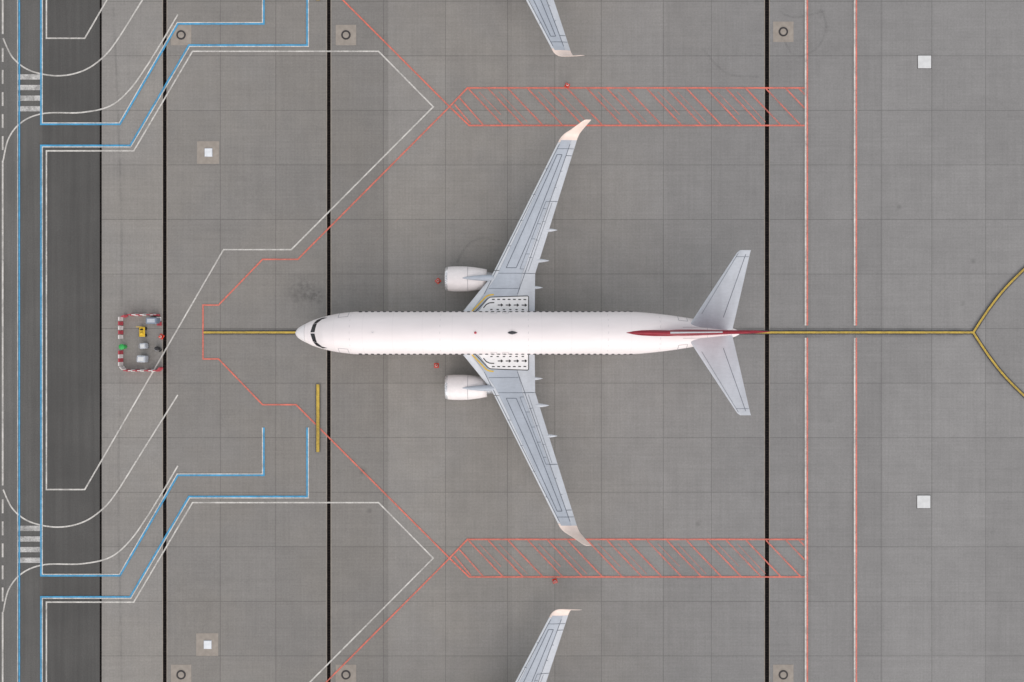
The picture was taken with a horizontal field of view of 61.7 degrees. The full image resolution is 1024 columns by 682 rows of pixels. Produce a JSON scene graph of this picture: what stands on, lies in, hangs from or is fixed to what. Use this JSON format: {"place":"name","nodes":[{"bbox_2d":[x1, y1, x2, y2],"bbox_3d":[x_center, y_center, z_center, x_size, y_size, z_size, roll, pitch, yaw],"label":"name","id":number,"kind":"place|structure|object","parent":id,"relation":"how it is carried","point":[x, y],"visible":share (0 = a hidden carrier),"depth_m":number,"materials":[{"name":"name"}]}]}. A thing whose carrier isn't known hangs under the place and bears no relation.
{"place":"outdoors","nodes":[
{"label":"outdoors","id":0,"kind":"place"},
{"bbox_2d":[0,0,99,681],"bbox_3d":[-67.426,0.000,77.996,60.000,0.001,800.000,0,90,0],"label":"road","id":1,"kind":"structure","parent":0,"point":[73,348],"depth_m":78.00,"materials":[{"name":"grey asphalt"}]},
{"bbox_2d":[2,0,3,681],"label":"white lane marking","id":2,"kind":"object","parent":1,"relation":"on","point":[2,314],"visible":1,"depth_m":77.97,"materials":[{"name":"white paint"}]},
{"bbox_2d":[17,0,17,681],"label":"white road edge marking","id":3,"kind":"object","parent":1,"relation":"on","point":[17,340],"visible":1,"depth_m":77.95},
{"bbox_2d":[18,0,19,681],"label":"blue road edge marking","id":4,"kind":"object","parent":1,"relation":"on","point":[18,340],"visible":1,"depth_m":77.95,"materials":[{"name":"paint"}]},
{"bbox_2d":[20,74,39,562],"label":"crosswalk marking","id":5,"kind":"object","parent":1,"relation":"on","point":[23,108],"visible":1,"depth_m":77.96,"materials":[{"name":"white paint"}]},
{"bbox_2d":[2,0,177,611],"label":"white curve marking","id":6,"kind":"object","parent":1,"relation":"on","point":[175,397],"visible":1,"depth_m":77.98,"materials":[{"name":"white paint"}]},
{"bbox_2d":[100,0,101,681],"bbox_3d":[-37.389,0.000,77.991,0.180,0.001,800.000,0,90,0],"label":"road edge joint","id":7,"kind":"object","parent":1,"relation":"on","point":[100,341],"visible":1,"depth_m":77.99,"materials":[{"name":"black"}]},
{"bbox_2d":[102,0,1023,681],"bbox_3d":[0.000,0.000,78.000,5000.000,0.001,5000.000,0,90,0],"label":"ground","id":8,"kind":"structure","parent":0,"point":[664,218],"depth_m":78.00,"materials":[{"name":"concrete"}]},
{"bbox_2d":[119,344,126,349],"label":"waste bin","id":9,"kind":"object","parent":8,"relation":"on","point":[121,346],"visible":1,"depth_m":77.20,"materials":[{"name":"green plastic"}]},
{"bbox_2d":[136,355,148,361],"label":"equipment case","id":10,"kind":"object","parent":8,"relation":"on","point":[141,358],"visible":1,"depth_m":77.10,"materials":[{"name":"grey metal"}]},
{"bbox_2d":[139,327,146,336],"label":"yellow cart","id":11,"kind":"object","parent":8,"relation":"on","point":[142,331],"visible":1,"depth_m":77.64,"materials":[{"name":"paint"}]},
{"bbox_2d":[140,343,148,348],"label":"equipment case","id":12,"kind":"object","parent":8,"relation":"on","point":[143,345],"visible":1,"depth_m":77.22,"materials":[{"name":"white metal"}]},
{"bbox_2d":[146,317,160,323],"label":"ground power unit","id":13,"kind":"object","parent":8,"relation":"on","point":[152,320],"visible":1,"depth_m":76.90,"materials":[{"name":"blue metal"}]},
{"bbox_2d":[162,0,162,681],"bbox_3d":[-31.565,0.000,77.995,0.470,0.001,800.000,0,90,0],"label":"channel edge","id":14,"kind":"object","parent":8,"relation":"on","point":[162,343],"visible":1,"depth_m":78.00,"materials":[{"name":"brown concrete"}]},
{"bbox_2d":[163,0,166,681],"bbox_3d":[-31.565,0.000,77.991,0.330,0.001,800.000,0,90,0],"label":"drainage channel","id":15,"kind":"object","parent":14,"relation":"on","point":[165,345],"visible":1,"depth_m":77.99,"materials":[{"name":"black metal"}]},
{"bbox_2d":[40,0,308,681],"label":"blue line marking","id":16,"kind":"object","parent":8,"relation":"on","point":[139,129],"visible":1,"depth_m":77.96,"materials":[{"name":"blue paint"}]},
{"bbox_2d":[171,665,190,681],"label":"manhole cover","id":17,"kind":"object","parent":8,"relation":"on","point":[180,673],"visible":1,"depth_m":77.99,"materials":[{"name":"brown concrete"}]},
{"bbox_2d":[171,25,190,44],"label":"manhole cover","id":18,"kind":"object","parent":8,"relation":"on","point":[181,35],"visible":1,"depth_m":77.99,"materials":[{"name":"brown concrete"}]},
{"bbox_2d":[196,633,217,655],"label":"pit cover","id":19,"kind":"object","parent":8,"relation":"on","point":[206,644],"visible":1,"depth_m":77.99,"materials":[{"name":"brown concrete"}]},
{"bbox_2d":[197,141,218,163],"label":"pit cover","id":20,"kind":"object","parent":8,"relation":"on","point":[207,152],"visible":1,"depth_m":77.99,"materials":[{"name":"brown concrete"}]},
{"bbox_2d":[46,0,433,681],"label":"white stand marking","id":21,"kind":"object","parent":8,"relation":"on","point":[164,352],"visible":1,"depth_m":77.98,"materials":[{"name":"white paint"}]},
{"bbox_2d":[319,384,319,451],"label":"black border marking","id":22,"kind":"object","parent":8,"relation":"on","point":[319,417],"visible":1,"depth_m":77.87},
{"bbox_2d":[316,384,318,451],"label":"yellow stop bar marking","id":23,"kind":"object","parent":22,"relation":"on","point":[317,417],"visible":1,"depth_m":77.87,"materials":[{"name":"yellow paint"}]},
{"bbox_2d":[202,0,448,681],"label":"red clearance marking","id":24,"kind":"object","parent":8,"relation":"on","point":[203,358],"visible":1,"depth_m":77.95,"materials":[{"name":"paint"}]},
{"bbox_2d":[326,0,326,680],"bbox_3d":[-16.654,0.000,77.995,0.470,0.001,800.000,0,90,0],"label":"channel edge","id":25,"kind":"object","parent":8,"relation":"on","point":[326,350],"depth_m":78.00,"materials":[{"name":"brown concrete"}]},
{"bbox_2d":[327,0,330,681],"bbox_3d":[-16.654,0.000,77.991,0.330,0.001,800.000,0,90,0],"label":"drainage channel","id":26,"kind":"object","parent":25,"relation":"on","point":[328,351],"depth_m":77.99,"materials":[{"name":"black metal"}]},
{"bbox_2d":[336,25,355,44],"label":"manhole cover","id":27,"kind":"object","parent":8,"relation":"on","point":[345,34],"visible":1,"depth_m":77.99,"materials":[{"name":"brown concrete"}]},
{"bbox_2d":[336,665,355,681],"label":"manhole cover","id":28,"kind":"object","parent":8,"relation":"on","point":[345,673],"visible":1,"depth_m":77.99,"materials":[{"name":"brown concrete"}]},
{"bbox_2d":[295,119,767,545],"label":"airliner","id":29,"kind":"object","parent":8,"relation":"on","point":[499,333],"visible":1,"depth_m":73.46,"materials":[{"name":"white paint"}]},
{"bbox_2d":[515,609,577,681],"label":"airliner","id":30,"kind":"object","parent":8,"relation":"on","point":[537,664],"visible":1,"depth_m":74.32,"materials":[{"name":"grey paint"}]},
{"bbox_2d":[526,0,584,56],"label":"airliner","id":31,"kind":"object","parent":8,"relation":"on","point":[546,14],"visible":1,"depth_m":74.23,"materials":[{"name":"grey paint"}]},
{"bbox_2d":[203,267,1023,397],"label":"yellow centreline marking","id":32,"kind":"object","parent":8,"relation":"on","point":[982,318],"visible":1,"depth_m":77.88,"materials":[{"name":"yellow paint"}]},
{"bbox_2d":[449,87,804,577],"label":"red clearance marking","id":33,"kind":"object","parent":8,"relation":"on","point":[466,540],"visible":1,"depth_m":77.95,"materials":[{"name":"red paint"}]},
{"bbox_2d":[454,88,804,576],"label":"red hatch marking","id":34,"kind":"object","parent":8,"relation":"on","point":[627,540],"visible":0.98,"depth_m":77.92,"materials":[{"name":"red paint"}]},
{"bbox_2d":[764,0,769,681],"bbox_3d":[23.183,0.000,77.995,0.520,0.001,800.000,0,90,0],"label":"channel edge","id":35,"kind":"object","parent":8,"relation":"on","point":[764,340],"visible":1,"depth_m":78.00,"materials":[{"name":"brown concrete"}]},
{"bbox_2d":[765,0,768,681],"bbox_3d":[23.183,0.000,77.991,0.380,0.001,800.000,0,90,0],"label":"drainage channel","id":36,"kind":"object","parent":35,"relation":"on","point":[766,340],"visible":1,"depth_m":77.99,"materials":[{"name":"black metal"}]},
{"bbox_2d":[773,22,793,41],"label":"manhole cover","id":37,"kind":"object","parent":8,"relation":"on","point":[783,31],"visible":1,"depth_m":77.99,"materials":[{"name":"brown concrete"}]},
{"bbox_2d":[773,665,793,681],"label":"manhole cover","id":38,"kind":"object","parent":8,"relation":"on","point":[783,673],"visible":1,"depth_m":77.99,"materials":[{"name":"brown concrete"}]},
{"bbox_2d":[805,0,805,681],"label":"white limit marking","id":39,"kind":"object","parent":8,"relation":"on","point":[805,341],"visible":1,"depth_m":77.88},
{"bbox_2d":[807,0,807,681],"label":"red limit marking","id":40,"kind":"object","parent":8,"relation":"on","point":[807,341],"visible":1,"depth_m":77.88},
{"bbox_2d":[854,0,854,681],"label":"white limit marking","id":41,"kind":"object","parent":8,"relation":"on","point":[854,341],"visible":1,"depth_m":77.88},
{"bbox_2d":[856,0,856,681],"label":"red limit marking","id":42,"kind":"object","parent":8,"relation":"on","point":[856,341],"visible":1,"depth_m":77.88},
{"bbox_2d":[917,495,930,508],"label":"hatch cover","id":43,"kind":"object","parent":8,"relation":"on","point":[923,501],"visible":1,"depth_m":77.96,"materials":[{"name":"metal"}]},
{"bbox_2d":[917,55,931,68],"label":"hatch cover","id":44,"kind":"object","parent":8,"relation":"on","point":[924,61],"visible":1,"depth_m":77.96,"materials":[{"name":"metal"}]}
]}

